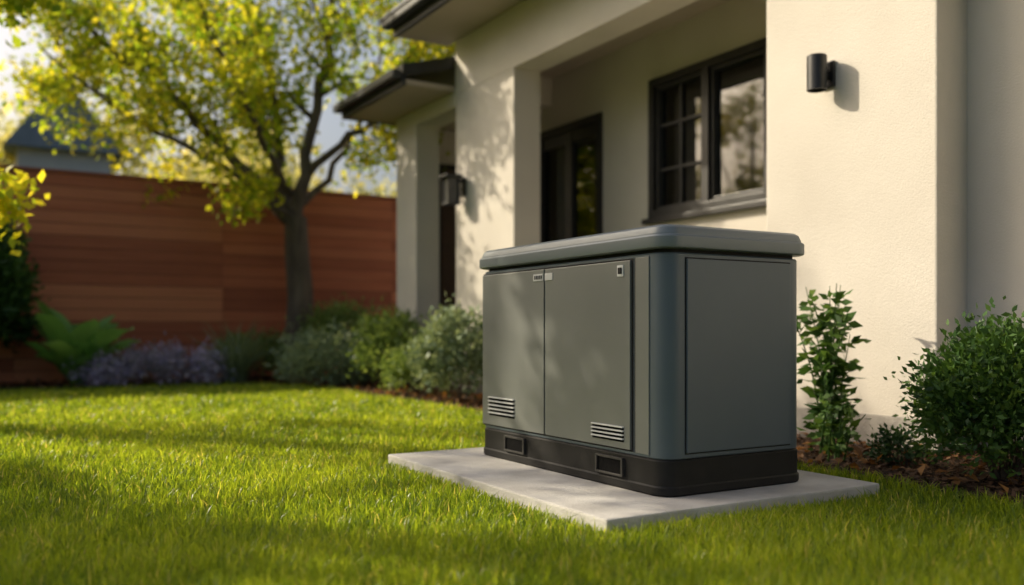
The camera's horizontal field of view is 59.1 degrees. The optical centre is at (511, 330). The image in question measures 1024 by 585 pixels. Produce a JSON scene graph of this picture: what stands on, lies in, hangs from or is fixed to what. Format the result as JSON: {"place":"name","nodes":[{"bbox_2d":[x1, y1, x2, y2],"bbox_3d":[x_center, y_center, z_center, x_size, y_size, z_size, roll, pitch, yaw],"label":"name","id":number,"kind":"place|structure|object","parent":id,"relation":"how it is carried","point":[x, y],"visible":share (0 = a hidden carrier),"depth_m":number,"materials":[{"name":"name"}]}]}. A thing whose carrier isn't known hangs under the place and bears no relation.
{"place":"outdoors","nodes":[
{"label":"outdoors","id":0,"kind":"place"},
{"bbox_2d":[0,0,446,196],"label":"sky","id":1,"kind":"structure","parent":0,"point":[330,128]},
{"bbox_2d":[394,57,454,87],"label":"roof","id":2,"kind":"structure","parent":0,"point":[439,71],"depth_m":9.21,"materials":[{"name":"metal"}]},
{"bbox_2d":[333,69,400,113],"bbox_3d":[-1.582,-2.545,9.686,0.102,0.090,1.740,0,0,-31],"label":"gutter","id":3,"kind":"object","parent":2,"relation":"attached to","point":[388,78],"visible":1,"depth_m":9.51,"materials":[{"name":"metal"}]},
{"bbox_2d":[343,118,395,125],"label":"fascia end","id":4,"kind":"structure","parent":2,"relation":"attached to","point":[370,122],"depth_m":10.60,"materials":[{"name":"metal"}]},
{"bbox_2d":[342,73,405,118],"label":"fascia","id":5,"kind":"structure","parent":2,"relation":"attached to","point":[380,94],"depth_m":9.56,"materials":[{"name":"metal"}]},
{"bbox_2d":[439,164,455,362],"bbox_3d":[-0.637,-0.781,10.725,0.590,2.338,0.037,0,0,-31],"label":"end door frame","id":6,"kind":"object","parent":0,"point":[450,167],"depth_m":10.58,"materials":[{"name":"black wood"}]},
{"bbox_2d":[441,169,455,357],"bbox_3d":[-0.622,-0.755,10.700,0.470,2.270,0.019,0,0,-31],"label":"end door leaf","id":7,"kind":"object","parent":6,"relation":"attached to","point":[448,250],"visible":0.21,"depth_m":10.62,"materials":[{"name":"black wood"}]},
{"bbox_2d":[0,380,1023,584],"bbox_3d":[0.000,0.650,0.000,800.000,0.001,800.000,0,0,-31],"label":"ground","id":8,"kind":"structure","parent":0,"point":[508,535],"depth_m":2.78,"materials":[{"name":"green plant"}]},
{"bbox_2d":[0,0,60,255],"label":"yard tree","id":9,"kind":"object","parent":8,"relation":"on","point":[23,9],"visible":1,"depth_m":6.89,"materials":[{"name":"yellow plant"}]},
{"bbox_2d":[0,83,124,173],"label":"neighbour house","id":10,"kind":"structure","parent":8,"relation":"on","point":[26,145],"depth_m":22.27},
{"bbox_2d":[0,84,396,196],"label":"background trees","id":11,"kind":"object","parent":8,"relation":"on","point":[189,175],"visible":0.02,"depth_m":29.19,"materials":[{"name":"yellow plant"}]},
{"bbox_2d":[439,129,455,164],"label":"end wall","id":12,"kind":"structure","parent":8,"relation":"on","point":[447,144],"depth_m":10.68,"materials":[{"name":"beige paint"}]},
{"bbox_2d":[0,371,1023,507],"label":"mulch bed","id":13,"kind":"object","parent":8,"relation":"on","point":[932,478],"visible":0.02,"depth_m":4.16,"materials":[{"name":"brown wood"}]},
{"bbox_2d":[0,218,50,352],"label":"laurel shrub","id":14,"kind":"object","parent":13,"relation":"on","point":[17,276],"visible":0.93,"depth_m":9.97,"materials":[{"name":"green plant"}]},
{"bbox_2d":[24,298,140,385],"bbox_3d":[-4.841,0.150,10.225,1.220,1.006,1.737,0,0,-31],"label":"fern","id":15,"kind":"object","parent":13,"relation":"on","point":[66,340],"visible":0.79,"depth_m":9.90,"materials":[{"name":"green plant"}]},
{"bbox_2d":[62,330,238,386],"bbox_3d":[-4.151,0.348,10.358,1.969,0.694,1.159,0,0,-31],"label":"lavender","id":16,"kind":"object","parent":13,"relation":"on","point":[130,365],"visible":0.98,"depth_m":10.16,"materials":[{"name":"purple plant"}]},
{"bbox_2d":[0,165,396,384],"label":"wooden fence","id":17,"kind":"object","parent":13,"relation":"on","point":[101,246],"visible":0.29,"depth_m":11.54,"materials":[{"name":"brown wood"}]},
{"bbox_2d":[0,0,454,380],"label":"autumn tree","id":18,"kind":"object","parent":13,"relation":"on","point":[247,84],"visible":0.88,"depth_m":11.26,"materials":[{"name":"yellow plant"}]},
{"bbox_2d":[181,318,286,383],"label":"ornamental grass","id":19,"kind":"object","parent":13,"relation":"on","point":[241,365],"depth_m":10.59,"materials":[{"name":"green plant"}]},
{"bbox_2d":[212,323,289,380],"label":"boxwood shrub","id":20,"kind":"object","parent":13,"relation":"on","point":[276,344],"visible":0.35,"depth_m":11.24,"materials":[{"name":"green plant"}]},
{"bbox_2d":[262,316,387,387],"bbox_3d":[-2.058,0.250,10.188,1.572,0.851,1.440,0,0,-31],"label":"sage shrub","id":21,"kind":"object","parent":13,"relation":"on","point":[300,361],"visible":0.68,"depth_m":9.97,"materials":[{"name":"green plant"}]},
{"bbox_2d":[284,292,395,378],"bbox_3d":[-2.016,0.099,11.210,1.434,1.152,1.361,0,0,1],"label":"boxwood shrub","id":22,"kind":"object","parent":13,"relation":"on","point":[321,319],"visible":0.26,"depth_m":11.00,"materials":[{"name":"green plant"}]},
{"bbox_2d":[340,296,428,388],"bbox_3d":[-1.210,0.155,9.657,1.178,1.039,1.092,0,0,-31],"label":"boxwood shrub","id":23,"kind":"object","parent":13,"relation":"on","point":[382,337],"visible":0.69,"depth_m":9.49,"materials":[{"name":"green plant"}]},
{"bbox_2d":[397,125,438,333],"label":"column end","id":24,"kind":"structure","parent":13,"relation":"on","point":[417,220],"depth_m":10.18,"materials":[{"name":"paint"}]},
{"bbox_2d":[396,88,455,133],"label":"beam","id":25,"kind":"structure","parent":24,"relation":"on","point":[440,112],"depth_m":9.82,"materials":[{"name":"paint"}]},
{"bbox_2d":[349,79,453,123],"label":"soffit","id":26,"kind":"structure","parent":25,"relation":"attached to","point":[410,96],"depth_m":9.68,"materials":[{"name":"beige paint"}]},
{"bbox_2d":[371,328,464,395],"bbox_3d":[-0.949,0.333,8.763,0.887,0.711,0.925,0,0,-31],"label":"boxwood shrub","id":27,"kind":"object","parent":13,"relation":"on","point":[396,367],"visible":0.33,"depth_m":8.62,"materials":[{"name":"green plant"}]},
{"bbox_2d":[400,292,482,402],"bbox_3d":[-0.501,0.158,7.932,1.019,1.033,1.001,0,0,-31],"label":"sage shrub","id":28,"kind":"object","parent":13,"relation":"on","point":[449,338],"visible":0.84,"depth_m":7.75,"materials":[{"name":"green plant"}]},
{"bbox_2d":[453,376,482,393],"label":"plinth","id":29,"kind":"structure","parent":13,"relation":"on","point":[479,389],"depth_m":8.82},
{"bbox_2d":[456,68,539,376],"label":"column","id":30,"kind":"structure","parent":13,"relation":"on","point":[498,143],"depth_m":8.54,"materials":[{"name":"paint"}]},
{"bbox_2d":[438,173,465,205],"bbox_3d":[-0.589,-1.397,9.033,0.239,0.295,0.190,0,0,-31],"label":"wall lantern","id":31,"kind":"object","parent":30,"relation":"attached to","point":[453,188],"depth_m":8.99,"materials":[{"name":"metal"}]},
{"bbox_2d":[455,0,697,95],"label":"porch beam","id":32,"kind":"structure","parent":30,"relation":"on","point":[537,35],"depth_m":7.87,"materials":[{"name":"beige paint"}]},
{"bbox_2d":[0,373,1023,491],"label":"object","id":33,"kind":"object","parent":13,"relation":"on","point":[857,451],"visible":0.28,"depth_m":4.70,"materials":[{"name":"brown plant"}]},
{"bbox_2d":[603,35,650,232],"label":"back wall","id":34,"kind":"structure","parent":13,"relation":"on","point":[626,73],"depth_m":8.54,"materials":[{"name":"paint"}]},
{"bbox_2d":[540,56,602,132],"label":"back wall","id":35,"kind":"structure","parent":34,"relation":"attached to","point":[577,93],"depth_m":9.26,"materials":[{"name":"paint"}]},
{"bbox_2d":[541,114,595,139],"bbox_3d":[0.622,-2.098,9.376,0.128,0.080,1.006,0,0,-31],"label":"door frame top","id":36,"kind":"object","parent":35,"relation":"attached to","point":[571,126],"depth_m":9.31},
{"bbox_2d":[651,207,766,230],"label":"back wall","id":37,"kind":"structure","parent":13,"relation":"on","point":[755,219],"depth_m":7.31,"materials":[{"name":"paint"}]},
{"bbox_2d":[641,199,766,224],"bbox_3d":[1.611,-0.984,7.579,0.069,0.048,1.570,0,0,-31],"label":"window sill","id":38,"kind":"structure","parent":37,"relation":"attached to","point":[716,210],"depth_m":7.50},
{"bbox_2d":[663,55,763,205],"bbox_3d":[1.683,-1.640,7.622,0.006,1.200,1.410,0,0,-31],"label":"window glass","id":39,"kind":"object","parent":37,"relation":"attached to","point":[740,127],"visible":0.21,"depth_m":7.47,"materials":[{"name":"glass"}]},
{"bbox_2d":[656,86,662,209],"bbox_3d":[1.335,-1.640,8.170,0.060,1.124,0.035,0,0,-31],"label":"sash","id":40,"kind":"object","parent":39,"relation":"on","point":[659,148],"visible":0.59,"depth_m":8.15,"materials":[{"name":"black metal"}]},
{"bbox_2d":[658,71,700,89],"bbox_3d":[1.486,-2.184,7.916,0.058,0.035,0.556,0,0,-31],"label":"sash top","id":41,"kind":"object","parent":39,"relation":"attached to","point":[685,79],"visible":0.76,"depth_m":7.90,"materials":[{"name":"black metal"}]},
{"bbox_2d":[658,199,700,209],"bbox_3d":[1.486,-1.095,7.916,0.058,0.035,0.556,0,0,-31],"label":"sash bottom","id":42,"kind":"object","parent":39,"relation":"on","point":[679,204],"visible":0.6,"depth_m":7.89,"materials":[{"name":"black metal"}]},
{"bbox_2d":[660,113,700,127],"bbox_3d":[1.488,-1.840,7.916,0.020,0.024,0.565,0,0,-31],"label":"muntin","id":43,"kind":"object","parent":39,"relation":"attached to","point":[678,120],"visible":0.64,"depth_m":7.93,"materials":[{"name":"black metal"}]},
{"bbox_2d":[660,160,700,171],"bbox_3d":[1.488,-1.440,7.916,0.020,0.024,0.565,0,0,-31],"label":"muntin","id":44,"kind":"object","parent":39,"relation":"attached to","point":[678,166],"visible":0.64,"depth_m":7.93,"materials":[{"name":"black metal"}]},
{"bbox_2d":[680,83,683,202],"bbox_3d":[1.487,-1.640,7.917,0.023,1.060,0.024,0,0,-31],"label":"muntin","id":45,"kind":"object","parent":39,"relation":"attached to","point":[681,142],"visible":1,"depth_m":7.91,"materials":[{"name":"black metal"}]},
{"bbox_2d":[711,66,717,200],"bbox_3d":[1.697,-1.640,7.562,0.060,1.124,0.035,0,0,-31],"label":"sash","id":46,"kind":"object","parent":39,"relation":"on","point":[714,133],"visible":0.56,"depth_m":7.54,"materials":[{"name":"black metal"}]},
{"bbox_2d":[714,49,763,70],"bbox_3d":[1.849,-2.184,7.308,0.058,0.035,0.556,0,0,-31],"label":"sash top","id":47,"kind":"object","parent":39,"relation":"attached to","point":[741,59],"visible":0.76,"depth_m":7.29,"materials":[{"name":"black metal"}]},
{"bbox_2d":[714,188,763,199],"bbox_3d":[1.849,-1.095,7.308,0.058,0.035,0.556,0,0,-31],"label":"sash bottom","id":48,"kind":"object","parent":39,"relation":"on","point":[739,193],"visible":0.59,"depth_m":7.28,"materials":[{"name":"black metal"}]},
{"bbox_2d":[797,283,871,453],"bbox_3d":[1.639,0.206,4.667,0.412,0.889,0.484,0,0,-18],"label":"camellia plant","id":49,"kind":"object","parent":13,"relation":"on","point":[836,365],"visible":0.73,"depth_m":4.61,"materials":[{"name":"green plant"}]},
{"bbox_2d":[797,407,968,453],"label":"plinth front","id":50,"kind":"structure","parent":13,"relation":"on","point":[863,428],"depth_m":4.94,"materials":[{"name":"beige paint"}]},
{"bbox_2d":[863,418,940,467],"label":"groundcover plant","id":51,"kind":"object","parent":13,"relation":"on","point":[890,441],"visible":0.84,"depth_m":4.19,"materials":[{"name":"green plant"}]},
{"bbox_2d":[883,295,1023,483],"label":"boxwood shrub","id":52,"kind":"object","parent":13,"relation":"on","point":[976,390],"visible":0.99,"depth_m":3.64,"materials":[{"name":"green plant"}]},
{"bbox_2d":[967,0,1023,338],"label":"side wall","id":53,"kind":"structure","parent":13,"relation":"on","point":[995,149],"depth_m":4.63,"materials":[{"name":"paint"}]},
{"bbox_2d":[971,427,1023,456],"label":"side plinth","id":54,"kind":"structure","parent":13,"relation":"on","point":[1013,440],"depth_m":4.54,"materials":[{"name":"brown"}]},
{"bbox_3d":[0.063,-1.100,10.440,0.200,3.500,1.230,0,0,-31],"label":"back wall","id":55,"kind":"object","parent":13,"relation":"on","visible":0},
{"bbox_2d":[439,109,541,130],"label":"ceiling","id":56,"kind":"structure","parent":55,"relation":"on","point":[451,126],"depth_m":10.42,"materials":[{"name":"beige paint"}]},
{"bbox_2d":[388,447,878,534],"bbox_3d":[0.420,0.650,3.953,1.330,0.100,1.760,0,0,-31],"label":"concrete pad","id":57,"kind":"object","parent":8,"relation":"on","point":[589,501],"visible":0.35,"depth_m":3.38,"materials":[{"name":"grey concrete"}]},
{"bbox_2d":[479,224,803,496],"bbox_3d":[0.502,0.103,3.981,0.768,0.991,1.413,0,0,-31],"label":"standby generator","id":58,"kind":"object","parent":57,"relation":"on","point":[660,360],"visible":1,"depth_m":3.45,"materials":[{"name":"plastic"}]},
{"bbox_2d":[483,269,544,433],"bbox_3d":[0.004,0.093,4.108,0.015,0.708,0.541,0,0,-31],"label":"door panel","id":59,"kind":"structure","parent":58,"relation":"in","point":[513,303],"depth_m":4.07,"materials":[{"name":"grey metal"}]},
{"bbox_2d":[545,260,631,449],"bbox_3d":[0.296,0.093,3.617,0.015,0.708,0.582,0,0,-31],"label":"door panel","id":60,"kind":"structure","parent":58,"relation":"in","point":[588,308],"depth_m":3.59,"materials":[{"name":"grey metal"}]},
{"bbox_2d":[767,0,966,417],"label":"column front","id":61,"kind":"structure","parent":8,"relation":"on","point":[867,178],"depth_m":4.94,"materials":[{"name":"paint"}]},
{"bbox_2d":[540,0,729,77],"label":"porch ceiling","id":62,"kind":"structure","parent":61,"relation":"on","point":[665,21],"depth_m":8.24,"materials":[{"name":"beige paint"}]},
{"bbox_2d":[399,0,524,45],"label":"soffit","id":63,"kind":"structure","parent":62,"relation":"attached to","point":[449,23],"depth_m":8.60,"materials":[{"name":"beige paint"}]},
{"bbox_2d":[807,53,835,92],"bbox_3d":[1.762,-1.470,5.171,0.156,0.200,0.112,0,0,-31],"label":"wall lamp","id":64,"kind":"object","parent":61,"relation":"attached to","point":[821,73],"visible":1,"depth_m":5.12,"materials":[{"name":"metal"}]},
{"bbox_2d":[540,133,544,242],"bbox_3d":[0.344,-0.875,9.842,0.130,2.526,0.080,0,0,-31],"label":"door frame","id":65,"kind":"object","parent":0,"point":[542,195],"visible":0.09,"depth_m":9.79,"materials":[{"name":"black wood"}]},
{"bbox_2d":[565,131,574,238],"bbox_3d":[0.613,-0.873,9.371,0.070,2.366,0.120,0,0,-31],"label":"door stile","id":66,"kind":"object","parent":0,"point":[569,188],"depth_m":9.33,"materials":[{"name":"black wood"}]},
{"bbox_2d":[545,136,595,241],"bbox_3d":[0.617,-0.945,9.373,0.006,2.190,1.070,0,0,-31],"label":"door glass","id":67,"kind":"object","parent":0,"point":[585,187],"visible":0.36,"depth_m":9.30,"materials":[{"name":"black glass"}]},
{"bbox_2d":[596,112,602,233],"bbox_3d":[0.900,-0.875,8.909,0.130,2.526,0.080,0,0,-31],"label":"door frame","id":68,"kind":"object","parent":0,"point":[599,172],"visible":0.24,"depth_m":8.86,"materials":[{"name":"black wood"}]},
{"bbox_2d":[648,79,655,218],"bbox_3d":[1.306,-1.640,8.213,0.125,1.256,0.065,0,0,-31],"label":"window frame","id":69,"kind":"object","parent":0,"point":[651,148],"visible":0.48,"depth_m":8.17,"materials":[{"name":"black metal"}]},
{"bbox_2d":[701,67,710,201],"bbox_3d":[1.665,-1.640,7.611,0.115,1.126,0.080,0,0,-31],"label":"window mullion","id":70,"kind":"structure","parent":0,"point":[705,134],"depth_m":7.56},
{"bbox_2d":[653,191,763,217],"bbox_3d":[1.665,-1.044,7.611,0.123,0.065,1.336,0,0,-31],"label":"window frame bottom","id":71,"kind":"object","parent":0,"point":[714,203],"depth_m":7.51,"materials":[{"name":"black metal"}]},
{"bbox_2d":[651,0,766,79],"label":"back wall","id":72,"kind":"structure","parent":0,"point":[722,28],"depth_m":7.58,"materials":[{"name":"paint"}]},
{"bbox_2d":[653,38,763,86],"bbox_3d":[1.665,-2.236,7.611,0.123,0.065,1.336,0,0,-31],"label":"window frame top","id":73,"kind":"object","parent":72,"relation":"attached to","point":[754,46],"depth_m":7.51,"materials":[{"name":"black metal"}]},
{"bbox_2d":[764,37,766,198],"bbox_3d":[2.024,-1.640,7.009,0.125,1.256,0.065,0,0,-31],"label":"window frame","id":74,"kind":"object","parent":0,"point":[765,117],"visible":0.23,"depth_m":6.99,"materials":[{"name":"black metal"}]},
{"bbox_3d":[0.845,-0.950,9.168,0.042,2.600,0.485,0,0,-31],"label":"door","id":75,"kind":"object","parent":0,"visible":0},
{"bbox_2d":[543,133,564,150],"bbox_3d":[0.471,-1.998,9.614,0.055,0.116,0.441,0,0,-31],"label":"door rail top","id":76,"kind":"object","parent":75,"relation":"attached to","point":[553,142],"depth_m":9.59,"materials":[{"name":"black wood"}]},
{"bbox_2d":[572,123,595,141],"bbox_3d":[0.760,-1.998,9.130,0.055,0.116,0.441,0,0,-31],"label":"door rail top","id":77,"kind":"object","parent":75,"relation":"attached to","point":[585,132],"depth_m":9.14,"materials":[{"name":"black wood"}]},
{"bbox_3d":[6.909,-1.150,6.767,0.200,3.600,14.550,0,0,-31],"label":"far wall","id":78,"kind":"object","parent":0,"visible":0},
{"bbox_2d":[540,76,551,108],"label":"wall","id":79,"kind":"structure","parent":78,"relation":"attached to","point":[545,92],"depth_m":9.60,"materials":[{"name":"paint"}]},
{"bbox_3d":[5.008,-3.750,4.801,6.280,1.400,13.720,0,0,-31],"label":"upper roof","id":80,"kind":"object","parent":78,"relation":"on","visible":0},
{"bbox_2d":[381,0,432,30],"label":"gutter","id":81,"kind":"object","parent":80,"relation":"attached to","point":[401,14],"visible":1,"depth_m":8.64,"materials":[{"name":"metal"}]},
{"bbox_2d":[379,0,408,21],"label":"gutter lip","id":82,"kind":"object","parent":81,"relation":"attached to","point":[394,9],"visible":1,"depth_m":8.73,"materials":[{"name":"grey metal"}]},
{"bbox_2d":[393,0,450,37],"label":"fascia","id":83,"kind":"structure","parent":80,"relation":"attached to","point":[430,8],"depth_m":8.54,"materials":[{"name":"metal"}]}
]}

